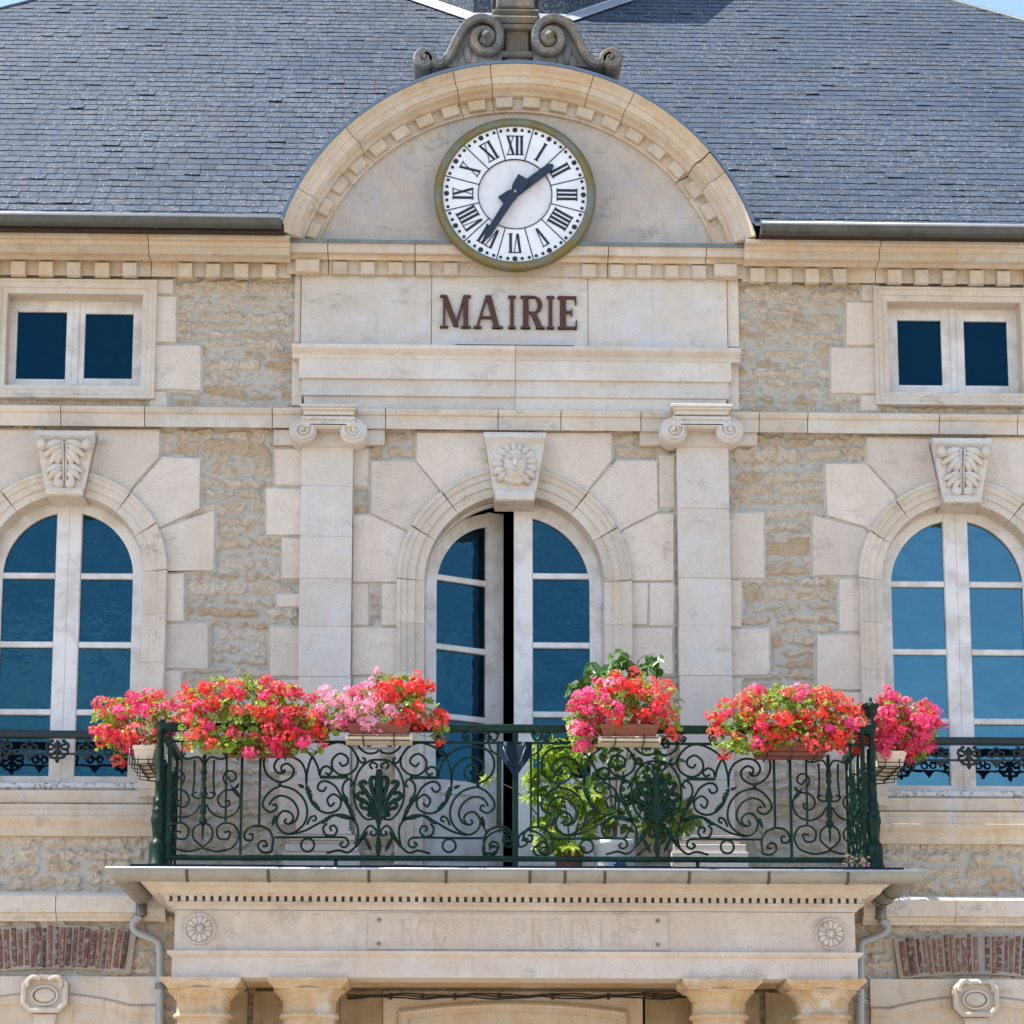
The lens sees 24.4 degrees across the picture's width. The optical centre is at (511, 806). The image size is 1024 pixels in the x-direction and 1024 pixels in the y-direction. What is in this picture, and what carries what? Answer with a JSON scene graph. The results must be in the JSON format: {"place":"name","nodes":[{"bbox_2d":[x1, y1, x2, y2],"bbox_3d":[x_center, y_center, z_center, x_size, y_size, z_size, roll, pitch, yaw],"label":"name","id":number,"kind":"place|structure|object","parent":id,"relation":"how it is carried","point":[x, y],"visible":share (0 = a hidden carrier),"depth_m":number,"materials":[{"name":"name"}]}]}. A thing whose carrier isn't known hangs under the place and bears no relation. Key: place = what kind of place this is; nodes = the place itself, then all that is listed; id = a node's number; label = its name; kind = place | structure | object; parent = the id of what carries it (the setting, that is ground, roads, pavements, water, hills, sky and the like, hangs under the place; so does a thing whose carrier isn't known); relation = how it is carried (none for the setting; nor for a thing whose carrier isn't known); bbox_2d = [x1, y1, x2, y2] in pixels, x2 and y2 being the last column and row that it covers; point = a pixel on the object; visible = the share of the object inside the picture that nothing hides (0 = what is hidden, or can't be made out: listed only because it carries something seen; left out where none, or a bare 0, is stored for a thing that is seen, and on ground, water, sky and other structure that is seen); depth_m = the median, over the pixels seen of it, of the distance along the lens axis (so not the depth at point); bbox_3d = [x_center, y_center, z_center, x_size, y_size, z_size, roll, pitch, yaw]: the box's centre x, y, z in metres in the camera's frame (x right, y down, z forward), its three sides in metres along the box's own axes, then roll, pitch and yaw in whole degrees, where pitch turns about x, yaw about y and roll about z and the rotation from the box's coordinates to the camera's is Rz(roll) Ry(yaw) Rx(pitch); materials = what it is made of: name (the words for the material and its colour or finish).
{"place":"outdoors","nodes":[
{"label":"outdoors","id":0,"kind":"place"},
{"bbox_2d":[0,0,1023,17],"label":"sky","id":1,"kind":"structure","parent":0,"point":[1013,7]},
{"bbox_2d":[562,666,683,752],"bbox_3d":[0.757,-0.660,16.155,0.830,0.637,0.405,0,-10,-2],"label":"geranium","id":2,"kind":"object","parent":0,"point":[579,734],"visible":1,"depth_m":16.09,"materials":[{"name":"red plant"}]},
{"label":"ground","id":3,"kind":"structure","parent":0,"visible":0},
{"bbox_2d":[0,0,1023,1023],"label":"town hall","id":4,"kind":"structure","parent":3,"relation":"on","point":[714,447],"depth_m":17.75,"materials":[{"name":"stone"}]},
{"bbox_2d":[0,730,138,762],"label":"window guard","id":5,"kind":"object","parent":4,"relation":"attached to","point":[6,735],"visible":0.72,"depth_m":17.18,"materials":[{"name":"black metal"}]},
{"bbox_2d":[0,278,157,400],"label":"small window","id":6,"kind":"structure","parent":4,"relation":"in","point":[61,339],"depth_m":17.89,"materials":[{"name":"stone"}]},
{"bbox_2d":[0,430,167,797],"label":"arched window","id":7,"kind":"structure","parent":4,"relation":"in","point":[84,575],"depth_m":17.53,"materials":[{"name":"stone"}]},
{"bbox_2d":[0,211,280,228],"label":"roof gutter","id":8,"kind":"object","parent":4,"relation":"attached to","point":[156,220],"visible":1,"depth_m":17.42,"materials":[{"name":"metal"}]},
{"bbox_2d":[129,903,165,1023],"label":"drainpipe","id":9,"kind":"object","parent":4,"relation":"attached to","point":[156,941],"visible":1,"depth_m":16.91,"materials":[{"name":"metal"}]},
{"bbox_2d":[440,295,576,329],"bbox_3d":[-0.027,-3.726,17.861,1.032,0.260,0.029,0,-10,-2],"label":"town hall sign","id":10,"kind":"object","parent":4,"relation":"attached to","point":[526,312],"visible":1,"depth_m":17.85,"materials":[{"name":"metal"}]},
{"bbox_2d":[394,432,634,865],"bbox_3d":[0.014,-1.103,17.580,1.740,3.283,0.734,0,-10,-2],"label":"arched window","id":11,"kind":"structure","parent":4,"relation":"in","point":[573,608],"depth_m":17.63,"materials":[{"name":"stone"}]},
{"bbox_2d":[434,118,595,271],"bbox_3d":[0.020,-4.601,17.933,1.220,1.220,0.282,0,-10,-2],"label":"wall clock","id":12,"kind":"object","parent":4,"relation":"attached to","point":[514,194],"depth_m":17.85,"materials":[{"name":"white metal"}]},
{"bbox_2d":[857,906,890,1023],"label":"drainpipe","id":13,"kind":"object","parent":4,"relation":"attached to","point":[880,916],"visible":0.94,"depth_m":17.06,"materials":[{"name":"metal"}]},
{"bbox_2d":[760,221,1023,237],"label":"roof gutter","id":14,"kind":"object","parent":4,"relation":"attached to","point":[849,229],"visible":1,"depth_m":17.57,"materials":[{"name":"metal"}]},
{"bbox_2d":[858,438,1023,805],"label":"arched window","id":15,"kind":"structure","parent":4,"relation":"in","point":[941,619],"depth_m":17.72,"materials":[{"name":"stone"}]},
{"bbox_2d":[872,286,1023,408],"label":"small window","id":16,"kind":"structure","parent":4,"relation":"in","point":[936,347],"depth_m":18.08,"materials":[{"name":"stone"}]},
{"bbox_2d":[904,737,1023,769],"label":"window guard","id":17,"kind":"object","parent":4,"relation":"attached to","point":[962,742],"visible":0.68,"depth_m":17.37,"materials":[{"name":"black metal"}]},
{"bbox_2d":[130,864,903,1023],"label":"portico","id":18,"kind":"structure","parent":3,"relation":"on","point":[311,952],"depth_m":16.15,"materials":[{"name":"stone"}]},
{"bbox_2d":[105,866,926,906],"bbox_3d":[0.022,0.568,16.463,5.491,0.093,1.332,0,-10,-2],"label":"balcony gutter","id":19,"kind":"object","parent":18,"relation":"attached to","point":[127,879],"visible":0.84,"depth_m":15.84,"materials":[{"name":"beige metal"}]},
{"bbox_2d":[148,696,884,866],"bbox_3d":[0.024,-0.091,16.688,5.012,1.223,1.118,0,-10,-2],"label":"balcony railing","id":20,"kind":"object","parent":18,"relation":"on","point":[863,818],"visible":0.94,"depth_m":16.17,"materials":[{"name":"metal"}]},
{"bbox_2d":[129,745,165,781],"bbox_3d":[-2.533,-0.316,16.538,0.204,0.181,0.616,0,-10,-2],"label":"flower box","id":21,"kind":"object","parent":20,"relation":"attached to","point":[145,758],"visible":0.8,"depth_m":16.27,"materials":[{"name":"ceramic"}]},
{"bbox_2d":[88,687,186,767],"bbox_3d":[-2.579,-0.553,16.437,0.734,0.577,0.564,0,-10,-2],"label":"geranium","id":22,"kind":"object","parent":21,"relation":"in","point":[113,734],"visible":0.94,"depth_m":16.37,"materials":[{"name":"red plant"}]},
{"bbox_2d":[223,739,297,760],"bbox_3d":[-1.702,-0.400,16.054,0.496,0.140,0.226,0,-10,-2],"label":"flower box","id":23,"kind":"object","parent":20,"relation":"attached to","point":[287,754],"visible":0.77,"depth_m":15.98,"materials":[{"name":"ceramic"}]},
{"bbox_2d":[172,673,329,759],"bbox_3d":[-1.771,-0.604,16.069,1.075,0.638,0.445,0,-10,-2],"label":"geranium","id":24,"kind":"object","parent":23,"relation":"in","point":[291,731],"visible":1,"depth_m":15.98,"materials":[{"name":"red plant"}]},
{"bbox_2d":[345,723,412,746],"bbox_3d":[-0.903,-0.503,16.095,0.452,0.154,0.226,0,-10,-2],"label":"flower box","id":25,"kind":"object","parent":20,"relation":"attached to","point":[392,735],"visible":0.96,"depth_m":16.02,"materials":[{"name":"ceramic"}]},
{"bbox_2d":[309,667,451,747],"bbox_3d":[-0.898,-0.674,16.113,0.983,0.561,0.386,0,-10,-2],"label":"geranium","id":26,"kind":"object","parent":25,"relation":"in","point":[346,713],"visible":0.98,"depth_m":16.04,"materials":[{"name":"pink plant"}]},
{"bbox_2d":[499,742,531,777],"bbox_3d":[0.023,-0.319,16.197,0.227,0.258,0.090,0,-10,-2],"label":"flag holder","id":27,"kind":"object","parent":20,"relation":"attached to","point":[515,757],"visible":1,"depth_m":16.18,"materials":[{"name":"blue metal"}]},
{"bbox_2d":[597,724,660,748],"bbox_3d":[0.795,-0.495,16.142,0.422,0.161,0.226,0,-10,-2],"label":"flower box","id":28,"kind":"object","parent":20,"relation":"attached to","point":[635,735],"visible":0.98,"depth_m":16.07,"materials":[{"name":"ceramic"}]},
{"bbox_2d":[752,742,828,762],"bbox_3d":[1.892,-0.387,16.154,0.509,0.134,0.226,0,-10,-2],"label":"flower box","id":29,"kind":"object","parent":20,"relation":"attached to","point":[794,751],"visible":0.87,"depth_m":16.08,"materials":[{"name":"ceramic"}]},
{"bbox_2d":[704,682,867,760],"bbox_3d":[1.931,-0.582,16.175,1.233,0.584,0.476,2,-10,-11],"label":"geranium","id":30,"kind":"object","parent":29,"relation":"in","point":[832,733],"visible":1,"depth_m":16.12,"materials":[{"name":"red plant"}]},
{"bbox_2d":[866,751,909,783],"bbox_3d":[2.619,-0.289,16.681,0.259,0.162,0.616,0,-10,-2],"label":"flower box","id":31,"kind":"object","parent":20,"relation":"attached to","point":[887,769],"visible":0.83,"depth_m":16.42,"materials":[{"name":"ceramic"}]},
{"bbox_2d":[866,684,948,765],"bbox_3d":[2.754,-0.562,16.612,0.584,0.561,0.572,0,-10,-2],"label":"geranium","id":32,"kind":"object","parent":31,"relation":"in","point":[920,734],"visible":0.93,"depth_m":16.50,"materials":[{"name":"pink plant"}]},
{"bbox_2d":[347,992,687,999],"bbox_3d":[0.043,1.353,16.947,2.440,0.058,0.068,0,-10,-2],"label":"cable","id":33,"kind":"object","parent":18,"relation":"attached to","point":[515,996],"visible":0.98,"depth_m":16.93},
{"bbox_2d":[554,845,584,865],"bbox_3d":[0.394,0.376,16.401,0.228,0.191,0.228,0,-10,-2],"label":"plant pot","id":34,"kind":"object","parent":18,"relation":"on","point":[577,853],"visible":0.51,"depth_m":16.32,"materials":[{"name":"ceramic"}]},
{"bbox_2d":[479,735,613,855],"bbox_3d":[0.249,-0.053,16.452,0.988,0.923,0.406,0,-10,-2],"label":"potted shrub","id":35,"kind":"object","parent":34,"relation":"in","point":[597,799],"visible":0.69,"depth_m":16.41,"materials":[{"name":"green plant"}]},
{"bbox_2d":[591,839,635,865],"bbox_3d":[0.707,0.352,16.354,0.321,0.222,0.321,0,-10,-2],"label":"plant pot","id":36,"kind":"object","parent":18,"relation":"on","point":[602,847],"visible":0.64,"depth_m":16.24,"materials":[{"name":"white ceramic"}]},
{"bbox_2d":[564,648,685,845],"bbox_3d":[0.795,-0.402,16.458,0.862,1.440,0.335,0,-10,-2],"label":"potted shrub","id":37,"kind":"object","parent":36,"relation":"on","point":[623,662],"visible":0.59,"depth_m":16.47,"materials":[{"name":"green plant"}]},
{"bbox_2d":[637,798,703,855],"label":"potted shrub","id":38,"kind":"object","parent":18,"relation":"on","point":[685,827],"visible":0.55,"depth_m":16.37,"materials":[{"name":"green plant"}]},
{"bbox_2d":[842,853,869,866],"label":"plant","id":39,"kind":"object","parent":18,"relation":"on","point":[861,860],"visible":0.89,"depth_m":16.10,"materials":[{"name":"pink plant"}]}
]}

